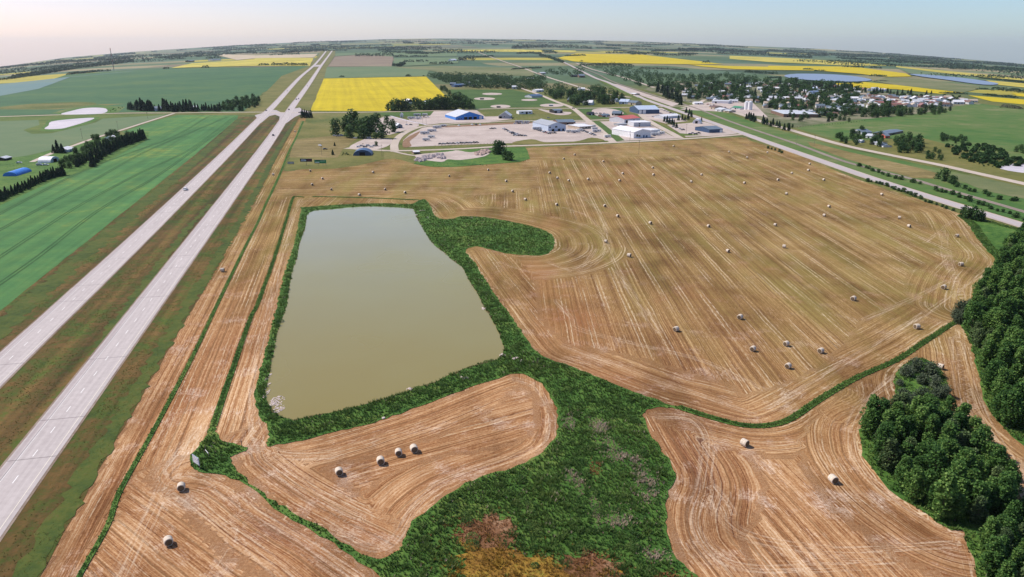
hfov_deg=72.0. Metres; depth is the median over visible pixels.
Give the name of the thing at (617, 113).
house
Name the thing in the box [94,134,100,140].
elm tree
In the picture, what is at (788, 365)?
round bale
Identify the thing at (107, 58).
distant woods
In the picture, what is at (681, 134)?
grass
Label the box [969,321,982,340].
poplar tree
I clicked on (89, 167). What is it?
crop wheel track
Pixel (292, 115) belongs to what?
road
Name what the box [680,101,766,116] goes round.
gravel yard
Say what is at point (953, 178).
broadleaf tree
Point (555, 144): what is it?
road
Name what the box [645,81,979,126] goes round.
town ground
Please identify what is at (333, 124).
broadleaf tree
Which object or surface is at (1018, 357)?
poplar tree
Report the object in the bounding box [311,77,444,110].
crop field
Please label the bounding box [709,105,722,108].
house
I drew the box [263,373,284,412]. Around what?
shore rocks
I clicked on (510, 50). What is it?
crop field
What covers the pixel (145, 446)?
grass ditch
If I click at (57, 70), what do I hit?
tree belt
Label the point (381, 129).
broadleaf tree
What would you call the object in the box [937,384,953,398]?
willow bush
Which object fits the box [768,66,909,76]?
crop field
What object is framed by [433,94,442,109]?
broadleaf tree
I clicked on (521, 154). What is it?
grass
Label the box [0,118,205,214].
crop wheel track
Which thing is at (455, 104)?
broadleaf tree
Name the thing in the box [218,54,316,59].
crop field
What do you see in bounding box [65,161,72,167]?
elm tree
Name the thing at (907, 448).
poplar tree
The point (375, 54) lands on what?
tree belt
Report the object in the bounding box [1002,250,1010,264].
poplar tree
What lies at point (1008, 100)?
crop field
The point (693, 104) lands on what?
road
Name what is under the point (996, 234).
woodland floor
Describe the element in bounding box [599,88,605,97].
broadleaf tree
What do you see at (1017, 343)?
poplar tree
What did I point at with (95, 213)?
crop wheel track
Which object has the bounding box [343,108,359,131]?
broadleaf tree
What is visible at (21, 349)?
highway
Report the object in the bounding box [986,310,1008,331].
poplar tree
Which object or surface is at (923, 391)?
willow bush
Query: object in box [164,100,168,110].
spruce tree
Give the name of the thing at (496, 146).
broadleaf tree
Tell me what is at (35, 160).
road
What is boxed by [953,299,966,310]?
willow bush
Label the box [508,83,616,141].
road
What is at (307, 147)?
crop field
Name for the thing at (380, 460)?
round bale
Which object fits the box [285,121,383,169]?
crop field
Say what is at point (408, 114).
grass
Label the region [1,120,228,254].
crop wheel track
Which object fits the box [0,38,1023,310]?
ground
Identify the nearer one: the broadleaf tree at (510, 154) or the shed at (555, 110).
the broadleaf tree at (510, 154)
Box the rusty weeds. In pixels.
[428,456,692,576]
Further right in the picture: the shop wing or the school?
the school
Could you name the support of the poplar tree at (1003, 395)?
on the woodland floor at (996, 234)
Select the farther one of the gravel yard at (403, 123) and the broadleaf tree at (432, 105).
the broadleaf tree at (432, 105)
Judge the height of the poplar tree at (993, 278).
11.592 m
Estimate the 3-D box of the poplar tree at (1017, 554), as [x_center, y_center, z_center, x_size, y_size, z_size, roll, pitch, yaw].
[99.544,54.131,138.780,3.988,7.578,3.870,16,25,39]
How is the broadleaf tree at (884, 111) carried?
on the pasture at (999, 127)
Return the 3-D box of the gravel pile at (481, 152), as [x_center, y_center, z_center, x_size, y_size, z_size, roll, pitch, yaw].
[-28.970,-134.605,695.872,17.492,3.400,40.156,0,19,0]
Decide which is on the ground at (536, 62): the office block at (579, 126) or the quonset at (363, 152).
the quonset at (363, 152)
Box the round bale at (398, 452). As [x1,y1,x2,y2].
[395,448,401,456]
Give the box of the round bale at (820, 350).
[817,347,823,352]
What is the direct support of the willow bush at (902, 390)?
on the woodland floor at (884, 479)
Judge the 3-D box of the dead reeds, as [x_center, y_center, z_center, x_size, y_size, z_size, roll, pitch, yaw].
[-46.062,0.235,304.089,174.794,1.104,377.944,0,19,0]
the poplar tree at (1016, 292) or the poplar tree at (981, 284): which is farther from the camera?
the poplar tree at (981, 284)
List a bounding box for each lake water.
[785,74,870,80]
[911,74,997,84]
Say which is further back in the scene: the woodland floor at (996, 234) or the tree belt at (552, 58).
the tree belt at (552, 58)
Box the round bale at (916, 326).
[913,324,920,328]
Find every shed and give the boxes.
[499,111,511,118]
[525,94,542,97]
[549,109,562,112]
[613,123,626,125]
[695,126,722,132]
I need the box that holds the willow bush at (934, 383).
[928,374,944,388]
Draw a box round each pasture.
[797,104,1023,160]
[842,138,1023,186]
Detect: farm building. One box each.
[0,155,11,160]
[855,129,871,133]
[873,129,902,134]
[880,143,891,146]
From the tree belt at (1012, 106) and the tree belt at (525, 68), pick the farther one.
the tree belt at (525, 68)
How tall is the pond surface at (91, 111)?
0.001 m
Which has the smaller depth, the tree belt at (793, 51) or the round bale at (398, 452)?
the round bale at (398, 452)
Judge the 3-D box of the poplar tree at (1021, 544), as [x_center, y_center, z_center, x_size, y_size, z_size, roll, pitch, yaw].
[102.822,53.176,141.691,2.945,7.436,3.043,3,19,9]
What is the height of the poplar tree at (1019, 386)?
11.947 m
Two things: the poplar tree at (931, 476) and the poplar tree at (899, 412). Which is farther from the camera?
the poplar tree at (899, 412)
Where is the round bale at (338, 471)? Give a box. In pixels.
[335,467,342,475]
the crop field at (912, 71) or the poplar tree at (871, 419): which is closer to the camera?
the poplar tree at (871, 419)
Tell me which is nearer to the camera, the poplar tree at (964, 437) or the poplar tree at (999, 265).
the poplar tree at (964, 437)
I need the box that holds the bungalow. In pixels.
[516,110,532,113]
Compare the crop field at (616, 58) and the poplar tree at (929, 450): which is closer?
the poplar tree at (929, 450)
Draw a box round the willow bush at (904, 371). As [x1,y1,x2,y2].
[898,363,916,376]
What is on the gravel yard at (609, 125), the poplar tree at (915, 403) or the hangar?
the hangar
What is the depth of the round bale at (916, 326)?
262.48 m
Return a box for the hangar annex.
[641,128,659,132]
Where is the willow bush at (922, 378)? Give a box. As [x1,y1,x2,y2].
[915,373,928,384]
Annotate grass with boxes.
[0,114,162,133]
[0,115,301,576]
[0,132,147,204]
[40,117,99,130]
[54,105,124,112]
[56,107,116,114]
[92,204,212,347]
[240,50,334,114]
[379,111,433,116]
[414,147,529,166]
[451,90,563,108]
[579,108,627,118]
[593,121,623,140]
[600,81,667,105]
[653,121,695,135]
[681,107,1023,221]
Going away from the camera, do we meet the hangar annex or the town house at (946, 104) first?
the hangar annex
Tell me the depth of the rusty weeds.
151.69 m
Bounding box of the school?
[771,110,817,116]
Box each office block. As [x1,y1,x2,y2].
[568,124,592,128]
[628,120,650,126]
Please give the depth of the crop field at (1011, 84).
2164.03 m
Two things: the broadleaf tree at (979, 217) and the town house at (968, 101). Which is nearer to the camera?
the broadleaf tree at (979, 217)
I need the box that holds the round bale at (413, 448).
[410,444,417,452]
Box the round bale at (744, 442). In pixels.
[740,438,749,446]
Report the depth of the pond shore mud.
266.85 m
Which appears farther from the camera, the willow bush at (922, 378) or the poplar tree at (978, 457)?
the willow bush at (922, 378)
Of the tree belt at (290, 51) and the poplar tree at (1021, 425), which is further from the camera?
the tree belt at (290, 51)
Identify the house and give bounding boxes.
[64,146,73,151]
[532,89,542,91]
[583,100,593,104]
[598,114,609,116]
[612,111,622,115]
[619,99,629,103]
[628,100,641,104]
[706,97,714,100]
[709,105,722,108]
[715,107,730,111]
[723,109,735,112]
[732,106,743,108]
[815,104,824,107]
[940,102,949,106]
[951,100,964,103]
[965,99,973,103]
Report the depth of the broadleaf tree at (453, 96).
1208.81 m
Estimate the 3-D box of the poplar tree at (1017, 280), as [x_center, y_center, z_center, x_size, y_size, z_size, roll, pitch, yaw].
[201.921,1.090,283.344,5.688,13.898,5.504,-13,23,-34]
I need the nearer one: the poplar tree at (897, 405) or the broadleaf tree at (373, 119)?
the poplar tree at (897, 405)
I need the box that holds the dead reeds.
[204,204,678,576]
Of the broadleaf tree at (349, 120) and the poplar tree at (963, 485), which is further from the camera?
the broadleaf tree at (349, 120)
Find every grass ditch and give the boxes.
[76,121,303,576]
[209,196,302,426]
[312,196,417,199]
[677,322,957,427]
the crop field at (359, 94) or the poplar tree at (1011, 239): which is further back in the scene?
the crop field at (359, 94)
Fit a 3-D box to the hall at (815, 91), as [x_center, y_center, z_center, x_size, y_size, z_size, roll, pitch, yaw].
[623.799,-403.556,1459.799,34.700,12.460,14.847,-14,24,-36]
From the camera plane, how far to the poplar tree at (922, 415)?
183.21 m
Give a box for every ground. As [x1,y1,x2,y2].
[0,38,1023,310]
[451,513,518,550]
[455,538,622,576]
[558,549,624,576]
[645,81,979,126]
[946,174,1023,198]
[1000,164,1023,172]
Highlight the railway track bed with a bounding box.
[580,67,1023,212]
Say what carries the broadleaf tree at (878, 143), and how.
on the pasture at (950, 159)
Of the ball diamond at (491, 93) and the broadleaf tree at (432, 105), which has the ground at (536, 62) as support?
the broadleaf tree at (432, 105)
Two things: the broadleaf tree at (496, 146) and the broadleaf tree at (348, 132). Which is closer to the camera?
the broadleaf tree at (496, 146)
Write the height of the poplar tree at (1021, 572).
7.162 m
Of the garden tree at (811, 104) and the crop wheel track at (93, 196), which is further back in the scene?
the garden tree at (811, 104)
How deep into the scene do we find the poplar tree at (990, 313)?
252.94 m
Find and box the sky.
[0,0,1023,65]
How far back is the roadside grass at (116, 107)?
1205.56 m
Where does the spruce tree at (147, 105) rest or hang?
on the crop field at (208, 86)
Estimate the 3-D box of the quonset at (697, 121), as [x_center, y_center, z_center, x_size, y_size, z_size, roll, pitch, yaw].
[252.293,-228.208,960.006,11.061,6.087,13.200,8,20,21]
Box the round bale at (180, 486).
[177,482,184,491]
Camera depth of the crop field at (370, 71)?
2482.25 m
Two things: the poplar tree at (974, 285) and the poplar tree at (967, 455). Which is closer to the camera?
the poplar tree at (967, 455)
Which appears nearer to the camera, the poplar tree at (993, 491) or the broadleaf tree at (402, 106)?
the poplar tree at (993, 491)
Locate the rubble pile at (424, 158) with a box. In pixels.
[414,153,445,161]
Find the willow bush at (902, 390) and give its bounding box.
[894,387,910,398]
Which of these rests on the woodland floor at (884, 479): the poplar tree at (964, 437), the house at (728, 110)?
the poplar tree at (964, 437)
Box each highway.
[0,50,332,536]
[0,51,325,385]
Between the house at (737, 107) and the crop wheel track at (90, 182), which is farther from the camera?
the house at (737, 107)
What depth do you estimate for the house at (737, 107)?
1171.72 m
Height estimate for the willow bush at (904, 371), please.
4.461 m
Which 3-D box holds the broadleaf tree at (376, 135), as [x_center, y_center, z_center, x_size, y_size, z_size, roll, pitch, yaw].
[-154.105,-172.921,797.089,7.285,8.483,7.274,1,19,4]
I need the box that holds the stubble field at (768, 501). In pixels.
[40,117,1023,576]
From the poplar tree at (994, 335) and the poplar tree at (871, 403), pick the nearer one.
the poplar tree at (871, 403)
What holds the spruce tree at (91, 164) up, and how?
on the farmyard grass at (8, 166)
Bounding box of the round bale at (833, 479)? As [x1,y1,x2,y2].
[828,474,838,483]
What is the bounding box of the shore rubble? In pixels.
[382,210,521,418]
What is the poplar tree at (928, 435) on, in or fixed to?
on the woodland floor at (884, 479)
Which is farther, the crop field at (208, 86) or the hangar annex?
the crop field at (208, 86)
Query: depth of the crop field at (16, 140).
838.95 m
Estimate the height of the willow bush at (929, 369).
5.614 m
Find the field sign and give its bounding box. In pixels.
[192,454,199,467]
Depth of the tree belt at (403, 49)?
6062.60 m
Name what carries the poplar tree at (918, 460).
on the woodland floor at (884, 479)
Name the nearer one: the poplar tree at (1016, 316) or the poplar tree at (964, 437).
the poplar tree at (964, 437)
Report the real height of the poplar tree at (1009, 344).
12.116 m
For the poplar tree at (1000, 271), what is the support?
on the woodland floor at (996, 234)
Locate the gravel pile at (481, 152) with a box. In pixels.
[474,148,490,155]
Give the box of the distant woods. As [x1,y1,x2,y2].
[0,39,1023,78]
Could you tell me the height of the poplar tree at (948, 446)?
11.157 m
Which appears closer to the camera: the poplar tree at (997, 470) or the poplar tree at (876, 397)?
the poplar tree at (997, 470)
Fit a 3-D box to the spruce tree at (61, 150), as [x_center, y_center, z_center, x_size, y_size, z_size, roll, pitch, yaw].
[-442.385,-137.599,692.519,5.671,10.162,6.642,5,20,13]
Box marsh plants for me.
[190,199,679,576]
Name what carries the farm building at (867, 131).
on the pasture at (999, 127)
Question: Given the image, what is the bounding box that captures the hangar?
[612,125,650,137]
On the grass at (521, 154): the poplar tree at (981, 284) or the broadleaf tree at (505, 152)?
the broadleaf tree at (505, 152)
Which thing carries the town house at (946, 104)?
on the town ground at (795, 122)
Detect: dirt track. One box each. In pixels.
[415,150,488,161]
[539,109,570,114]
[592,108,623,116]
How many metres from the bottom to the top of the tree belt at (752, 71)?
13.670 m
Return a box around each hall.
[712,100,731,103]
[806,90,818,96]
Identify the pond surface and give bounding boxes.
[45,118,93,128]
[61,108,107,114]
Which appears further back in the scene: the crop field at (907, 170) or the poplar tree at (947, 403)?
the crop field at (907, 170)
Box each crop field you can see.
[0,66,307,115]
[0,71,129,95]
[0,114,165,157]
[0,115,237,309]
[173,59,256,67]
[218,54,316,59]
[253,58,312,65]
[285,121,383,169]
[290,136,355,156]
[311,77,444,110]
[324,66,428,77]
[328,55,392,66]
[335,52,456,56]
[394,57,457,65]
[398,66,533,75]
[457,49,575,51]
[559,53,717,63]
[689,64,767,69]
[730,56,892,65]
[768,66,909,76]
[808,142,935,178]
[836,82,961,93]
[875,77,978,91]
[896,66,1023,79]
[897,67,1010,81]
[969,95,1023,103]
[986,80,1023,86]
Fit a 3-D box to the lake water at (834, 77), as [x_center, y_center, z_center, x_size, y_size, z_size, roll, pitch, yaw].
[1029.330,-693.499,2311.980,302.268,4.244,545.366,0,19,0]
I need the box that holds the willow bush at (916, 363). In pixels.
[908,356,923,373]
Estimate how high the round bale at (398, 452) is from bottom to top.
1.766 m
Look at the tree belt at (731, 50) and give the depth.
7489.76 m
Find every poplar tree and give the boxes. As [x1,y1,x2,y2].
[858,407,881,438]
[860,394,879,418]
[861,398,878,424]
[869,422,894,463]
[875,420,895,436]
[876,397,889,427]
[877,409,896,426]
[878,437,902,470]
[889,393,902,407]
[890,401,903,411]
[891,414,911,449]
[892,409,904,423]
[894,454,912,490]
[895,442,914,466]
[899,392,910,413]
[899,414,918,439]
[901,465,928,502]
[904,395,925,415]
[906,430,917,437]
[906,436,916,449]
[911,455,925,477]
[912,442,928,464]
[915,405,930,440]
[917,432,934,442]
[919,413,941,441]
[920,469,938,496]
[922,392,934,402]
[923,396,939,414]
[923,441,942,469]
[923,447,947,478]
[924,481,938,508]
[925,402,937,421]
[925,438,935,444]
[932,470,959,520]
[933,410,946,433]
[935,439,943,444]
[936,425,943,439]
[938,420,958,443]
[939,395,957,417]
[940,400,950,409]
[940,437,957,460]
[942,409,952,421]
[942,459,968,494]
[945,417,958,430]
[948,447,961,459]
[948,493,968,521]
[953,402,971,422]
[953,431,971,447]
[953,446,978,472]
[954,413,966,430]
[954,477,972,511]
[962,301,983,335]
[963,296,983,321]
[964,415,986,440]
[966,428,985,453]
[966,479,992,511]
[967,467,983,480]
[968,495,988,524]
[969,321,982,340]
[971,423,994,446]
[972,278,986,295]
[973,279,985,295]
[973,328,984,347]
[974,289,983,295]
[975,454,985,467]
[976,515,1001,547]
[977,339,998,366]
[978,460,989,480]
[979,360,1001,389]
[979,440,995,473]
[980,315,990,338]
[980,534,1008,576]
[981,333,997,344]
[982,269,991,284]
[982,287,990,298]
[982,307,1000,336]
[983,298,992,311]
[983,481,1000,511]
[984,360,1005,375]
[984,475,1001,503]
[985,327,993,339]
[986,271,998,286]
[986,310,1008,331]
[987,295,995,302]
[987,443,1010,475]
[988,282,998,295]
[988,330,1000,350]
[988,465,1004,477]
[989,267,1003,283]
[989,366,1009,398]
[989,389,1015,421]
[991,262,1003,269]
[991,347,1013,368]
[992,294,1003,306]
[993,470,1018,500]
[993,472,1018,514]
[994,254,1003,264]
[994,279,1008,294]
[994,325,1004,346]
[994,337,1013,356]
[994,526,1014,558]
[995,513,1009,527]
[995,559,1016,576]
[996,383,1012,402]
[997,290,1010,301]
[997,341,1013,360]
[998,296,1019,326]
[998,534,1010,566]
[999,271,1012,286]
[999,390,1023,426]
[999,517,1021,546]
[1001,458,1022,480]
[1001,499,1023,525]
[1002,234,1017,243]
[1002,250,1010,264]
[1002,369,1017,385]
[1003,236,1015,246]
[1003,266,1012,273]
[1003,506,1021,523]
[1004,326,1017,337]
[1006,546,1023,575]
[1007,275,1022,295]
[1007,287,1022,301]
[1007,345,1023,377]
[1009,246,1021,261]
[1009,314,1023,327]
[1009,328,1023,341]
[1009,363,1022,379]
[1009,382,1023,416]
[1010,257,1022,275]
[1010,338,1023,366]
[1010,471,1023,499]
[1012,318,1023,329]
[1014,231,1019,240]
[1014,268,1023,275]
[1014,538,1023,564]
[1016,298,1023,310]
[1016,402,1023,427]
[1016,562,1023,576]
[1017,495,1023,518]
[1017,522,1023,542]
[1018,310,1023,321]
[1019,242,1023,255]
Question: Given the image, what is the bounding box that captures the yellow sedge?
[402,493,633,576]
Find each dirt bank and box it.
[402,131,419,146]
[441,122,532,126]
[512,138,604,144]
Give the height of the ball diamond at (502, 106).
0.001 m
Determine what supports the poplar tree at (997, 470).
on the woodland floor at (884, 479)
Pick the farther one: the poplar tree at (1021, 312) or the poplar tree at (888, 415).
the poplar tree at (1021, 312)
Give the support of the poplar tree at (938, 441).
on the woodland floor at (884, 479)
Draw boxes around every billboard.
[300,159,311,165]
[314,160,325,165]
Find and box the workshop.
[445,109,483,119]
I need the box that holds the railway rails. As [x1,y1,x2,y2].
[694,107,1022,211]
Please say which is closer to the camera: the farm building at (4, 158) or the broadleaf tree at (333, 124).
the farm building at (4, 158)
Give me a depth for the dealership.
874.26 m
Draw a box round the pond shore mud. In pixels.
[267,206,503,420]
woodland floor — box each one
[859,358,1015,529]
[957,215,1023,444]
[963,523,1018,576]
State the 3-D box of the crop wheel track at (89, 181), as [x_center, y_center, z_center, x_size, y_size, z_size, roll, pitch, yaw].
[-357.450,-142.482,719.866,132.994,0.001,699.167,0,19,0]
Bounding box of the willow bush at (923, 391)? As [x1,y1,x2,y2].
[911,385,934,397]
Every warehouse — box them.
[609,115,639,122]
[629,105,659,113]
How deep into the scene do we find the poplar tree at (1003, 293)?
274.77 m
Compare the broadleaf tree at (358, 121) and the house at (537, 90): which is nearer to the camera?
the broadleaf tree at (358, 121)
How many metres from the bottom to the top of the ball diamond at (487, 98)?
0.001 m
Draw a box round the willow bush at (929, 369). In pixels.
[920,360,940,376]
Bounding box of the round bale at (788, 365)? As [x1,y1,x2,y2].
[785,363,791,368]
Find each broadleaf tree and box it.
[329,118,340,134]
[340,121,345,131]
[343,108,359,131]
[344,124,354,137]
[352,118,363,132]
[356,125,369,138]
[362,115,376,135]
[370,114,377,130]
[372,112,380,124]
[373,132,378,138]
[376,121,389,137]
[384,115,388,124]
[387,119,397,131]
[389,98,400,110]
[395,99,405,110]
[403,99,409,109]
[411,97,419,108]
[415,99,422,109]
[421,101,426,109]
[425,98,433,109]
[427,98,436,109]
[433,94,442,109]
[438,96,446,109]
[441,95,450,109]
[448,97,453,108]
[449,93,458,106]
[452,99,459,108]
[456,93,465,104]
[458,99,465,108]
[466,98,472,108]
[492,140,501,154]
[496,141,506,153]
[502,148,508,159]
[507,151,514,160]
[558,91,564,97]
[582,98,588,104]
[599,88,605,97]
[600,95,606,104]
[605,95,610,103]
[610,94,615,103]
[860,110,867,116]
[875,139,882,146]
[881,108,888,116]
[891,106,896,113]
[894,136,900,145]
[897,144,904,152]
[902,146,910,152]
[907,106,913,114]
[908,140,915,149]
[914,142,922,152]
[934,171,940,178]
[939,167,950,180]
[949,175,957,183]
[959,205,968,215]
[961,208,971,218]
[969,204,977,219]
[971,208,985,221]
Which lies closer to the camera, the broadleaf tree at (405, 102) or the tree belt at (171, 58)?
the broadleaf tree at (405, 102)
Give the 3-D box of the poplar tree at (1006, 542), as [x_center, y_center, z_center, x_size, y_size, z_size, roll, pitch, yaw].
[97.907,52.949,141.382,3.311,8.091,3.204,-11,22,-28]
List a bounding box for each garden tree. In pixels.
[772,103,778,109]
[807,100,813,106]
[821,109,826,115]
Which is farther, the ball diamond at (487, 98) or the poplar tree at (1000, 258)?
the ball diamond at (487, 98)
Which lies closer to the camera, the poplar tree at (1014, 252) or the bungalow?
the poplar tree at (1014, 252)
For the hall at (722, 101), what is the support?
on the gravel yard at (756, 110)
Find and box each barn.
[451,84,461,86]
[654,113,679,118]
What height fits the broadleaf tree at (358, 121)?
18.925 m
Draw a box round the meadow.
[190,200,697,576]
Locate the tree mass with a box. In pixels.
[427,60,1023,167]
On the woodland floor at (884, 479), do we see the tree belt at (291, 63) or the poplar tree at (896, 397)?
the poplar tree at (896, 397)
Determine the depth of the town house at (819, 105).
1203.74 m
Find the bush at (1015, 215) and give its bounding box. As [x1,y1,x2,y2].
[1011,212,1020,217]
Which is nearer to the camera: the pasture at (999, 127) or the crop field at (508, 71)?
the pasture at (999, 127)
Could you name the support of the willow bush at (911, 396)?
on the woodland floor at (884, 479)
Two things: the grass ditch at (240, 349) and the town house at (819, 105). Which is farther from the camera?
the town house at (819, 105)
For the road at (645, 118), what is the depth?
908.97 m
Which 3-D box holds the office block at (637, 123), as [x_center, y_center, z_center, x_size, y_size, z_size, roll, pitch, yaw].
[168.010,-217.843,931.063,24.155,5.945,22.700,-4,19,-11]
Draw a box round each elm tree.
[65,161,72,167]
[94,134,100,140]
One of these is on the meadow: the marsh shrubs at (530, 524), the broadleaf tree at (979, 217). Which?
the marsh shrubs at (530, 524)
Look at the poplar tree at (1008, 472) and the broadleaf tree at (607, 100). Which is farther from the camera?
the broadleaf tree at (607, 100)
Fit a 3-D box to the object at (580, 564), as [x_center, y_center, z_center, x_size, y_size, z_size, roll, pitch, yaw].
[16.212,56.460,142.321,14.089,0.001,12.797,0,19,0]
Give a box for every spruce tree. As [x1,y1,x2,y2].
[54,140,59,152]
[59,143,66,152]
[88,157,94,166]
[138,97,142,110]
[145,101,150,110]
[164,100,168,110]
[171,103,175,111]
[189,101,193,111]
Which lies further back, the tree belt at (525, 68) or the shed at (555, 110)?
the tree belt at (525, 68)
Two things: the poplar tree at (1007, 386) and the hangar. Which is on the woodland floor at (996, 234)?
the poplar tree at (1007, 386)
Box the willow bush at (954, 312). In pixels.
[951,309,960,317]
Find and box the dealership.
[533,119,565,130]
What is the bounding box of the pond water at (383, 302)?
[265,207,503,419]
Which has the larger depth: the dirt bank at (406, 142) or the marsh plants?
the dirt bank at (406, 142)
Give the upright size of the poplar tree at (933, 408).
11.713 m
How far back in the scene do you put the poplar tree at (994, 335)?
236.23 m
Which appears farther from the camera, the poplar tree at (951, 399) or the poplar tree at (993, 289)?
the poplar tree at (993, 289)
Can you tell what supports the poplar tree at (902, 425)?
on the woodland floor at (884, 479)
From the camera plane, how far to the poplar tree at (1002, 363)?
215.85 m
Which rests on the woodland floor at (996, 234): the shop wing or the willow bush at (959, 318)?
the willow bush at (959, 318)
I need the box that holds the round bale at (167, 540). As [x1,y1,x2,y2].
[163,535,172,545]
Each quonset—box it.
[3,167,31,175]
[38,156,59,162]
[353,148,372,155]
[692,118,701,123]
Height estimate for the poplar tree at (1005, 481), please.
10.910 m
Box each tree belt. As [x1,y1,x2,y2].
[6,59,133,79]
[11,60,117,75]
[66,71,80,74]
[80,69,110,72]
[165,56,185,59]
[226,51,255,53]
[271,62,307,64]
[282,49,327,52]
[321,46,441,48]
[355,52,393,55]
[377,48,427,50]
[392,61,405,65]
[422,42,486,43]
[457,55,475,60]
[511,44,592,48]
[512,67,541,69]
[516,51,541,53]
[539,54,564,61]
[578,63,633,65]
[640,67,688,70]
[651,49,677,51]
[678,47,768,53]
[717,52,811,57]
[743,70,777,73]
[768,49,826,54]
[825,60,894,65]
[832,80,861,83]
[896,60,959,64]
[939,91,967,93]
[979,77,1023,82]
[983,93,1018,97]
[990,87,1023,92]
[992,66,1023,71]
[999,104,1023,108]
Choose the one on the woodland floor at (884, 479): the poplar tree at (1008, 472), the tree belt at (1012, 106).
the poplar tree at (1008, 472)
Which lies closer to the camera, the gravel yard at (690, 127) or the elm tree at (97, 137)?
the elm tree at (97, 137)
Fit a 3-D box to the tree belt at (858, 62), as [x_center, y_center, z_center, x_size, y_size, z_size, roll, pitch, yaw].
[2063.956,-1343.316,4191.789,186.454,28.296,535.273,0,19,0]
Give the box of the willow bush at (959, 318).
[951,311,963,324]
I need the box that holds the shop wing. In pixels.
[553,119,574,124]
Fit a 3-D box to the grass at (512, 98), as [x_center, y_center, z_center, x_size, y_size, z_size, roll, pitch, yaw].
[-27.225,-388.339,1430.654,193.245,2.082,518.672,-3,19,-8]
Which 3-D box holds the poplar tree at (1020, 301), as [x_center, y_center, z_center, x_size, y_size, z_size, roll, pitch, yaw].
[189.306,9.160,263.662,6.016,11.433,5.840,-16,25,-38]
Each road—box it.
[0,103,712,116]
[30,113,174,161]
[255,108,307,122]
[344,134,742,150]
[390,119,608,151]
[478,52,626,96]
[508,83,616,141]
[564,62,1021,226]
[576,63,655,87]
[638,114,682,137]
[679,100,704,107]
[701,105,1023,184]
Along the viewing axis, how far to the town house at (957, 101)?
1277.88 m
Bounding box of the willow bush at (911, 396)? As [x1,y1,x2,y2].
[909,392,917,402]
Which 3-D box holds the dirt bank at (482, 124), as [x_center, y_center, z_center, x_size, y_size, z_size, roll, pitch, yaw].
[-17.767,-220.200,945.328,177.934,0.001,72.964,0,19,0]
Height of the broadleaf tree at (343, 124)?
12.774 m
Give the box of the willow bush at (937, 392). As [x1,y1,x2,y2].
[930,387,943,397]
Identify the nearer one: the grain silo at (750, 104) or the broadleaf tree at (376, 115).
the broadleaf tree at (376, 115)
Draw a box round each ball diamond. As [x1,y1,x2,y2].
[474,97,494,99]
[483,93,500,94]
[491,105,509,107]
[540,104,562,106]
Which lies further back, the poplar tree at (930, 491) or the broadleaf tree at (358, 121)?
the broadleaf tree at (358, 121)
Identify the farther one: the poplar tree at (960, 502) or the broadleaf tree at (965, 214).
the broadleaf tree at (965, 214)
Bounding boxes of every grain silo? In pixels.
[744,101,747,109]
[748,101,752,109]
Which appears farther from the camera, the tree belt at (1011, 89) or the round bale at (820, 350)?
the tree belt at (1011, 89)
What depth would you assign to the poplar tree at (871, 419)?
187.30 m
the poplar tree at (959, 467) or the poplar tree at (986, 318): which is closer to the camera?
the poplar tree at (959, 467)
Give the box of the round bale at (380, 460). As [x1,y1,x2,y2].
[376,455,384,464]
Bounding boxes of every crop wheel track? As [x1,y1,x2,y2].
[0,117,205,212]
[0,117,225,228]
[0,117,233,257]
[0,117,235,281]
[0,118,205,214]
[0,118,224,230]
[0,119,234,284]
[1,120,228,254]
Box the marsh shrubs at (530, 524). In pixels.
[265,261,665,576]
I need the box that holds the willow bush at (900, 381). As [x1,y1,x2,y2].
[896,379,903,385]
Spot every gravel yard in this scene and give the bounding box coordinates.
[349,138,391,149]
[374,117,418,134]
[403,121,606,146]
[407,110,511,124]
[515,110,552,114]
[599,121,674,140]
[615,84,678,105]
[644,108,686,123]
[668,122,736,136]
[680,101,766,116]
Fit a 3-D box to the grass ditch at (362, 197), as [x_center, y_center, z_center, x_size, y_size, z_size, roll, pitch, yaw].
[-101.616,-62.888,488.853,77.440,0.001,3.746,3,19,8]

